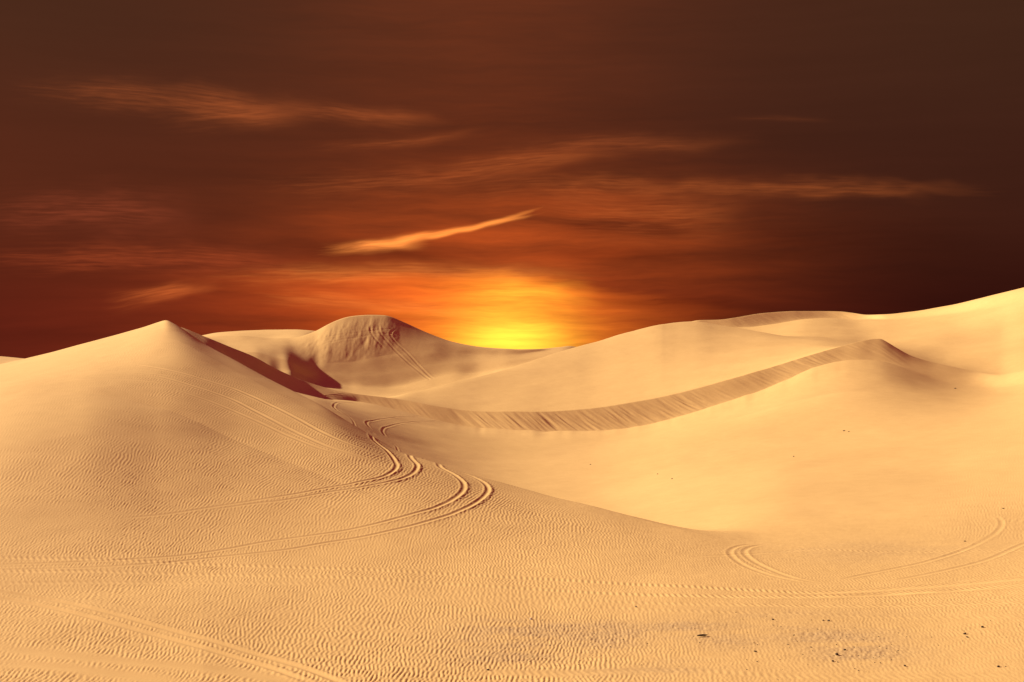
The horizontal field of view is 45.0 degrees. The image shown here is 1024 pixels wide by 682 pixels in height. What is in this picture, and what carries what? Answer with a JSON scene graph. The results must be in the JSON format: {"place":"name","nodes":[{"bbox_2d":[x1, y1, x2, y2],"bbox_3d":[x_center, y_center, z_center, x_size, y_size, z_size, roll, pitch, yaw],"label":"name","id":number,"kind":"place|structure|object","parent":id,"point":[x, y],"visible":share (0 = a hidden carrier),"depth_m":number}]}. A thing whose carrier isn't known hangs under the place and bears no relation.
{"place":"outdoors","nodes":[
{"label":"outdoors","id":0,"kind":"place"},
{"bbox_2d":[0,315,574,395],"bbox_3d":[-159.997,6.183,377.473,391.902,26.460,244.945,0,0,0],"label":"sand dune","id":1,"kind":"structure","parent":0,"point":[377,355],"depth_m":308.21},
{"bbox_2d":[0,320,1023,681],"bbox_3d":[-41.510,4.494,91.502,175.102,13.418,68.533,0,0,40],"label":"sand dune","id":2,"kind":"structure","parent":0,"point":[178,504],"depth_m":58.11},
{"bbox_2d":[0,0,1023,358],"label":"sky","id":3,"kind":"structure","parent":0,"point":[504,174]},
{"bbox_2d":[131,330,1023,543],"bbox_3d":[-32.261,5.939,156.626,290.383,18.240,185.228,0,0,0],"label":"sand dune","id":4,"kind":"object","parent":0,"point":[911,457],"visible":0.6,"depth_m":129.33},
{"bbox_2d":[181,321,1023,431],"bbox_3d":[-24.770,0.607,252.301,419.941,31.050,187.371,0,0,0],"label":"sand dune","id":5,"kind":"structure","parent":0,"point":[650,375],"depth_m":213.83},
{"bbox_2d":[695,287,1023,342],"bbox_3d":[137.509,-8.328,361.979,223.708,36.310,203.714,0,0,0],"label":"sand dune","id":6,"kind":"structure","parent":0,"point":[999,313],"depth_m":332.92}
]}

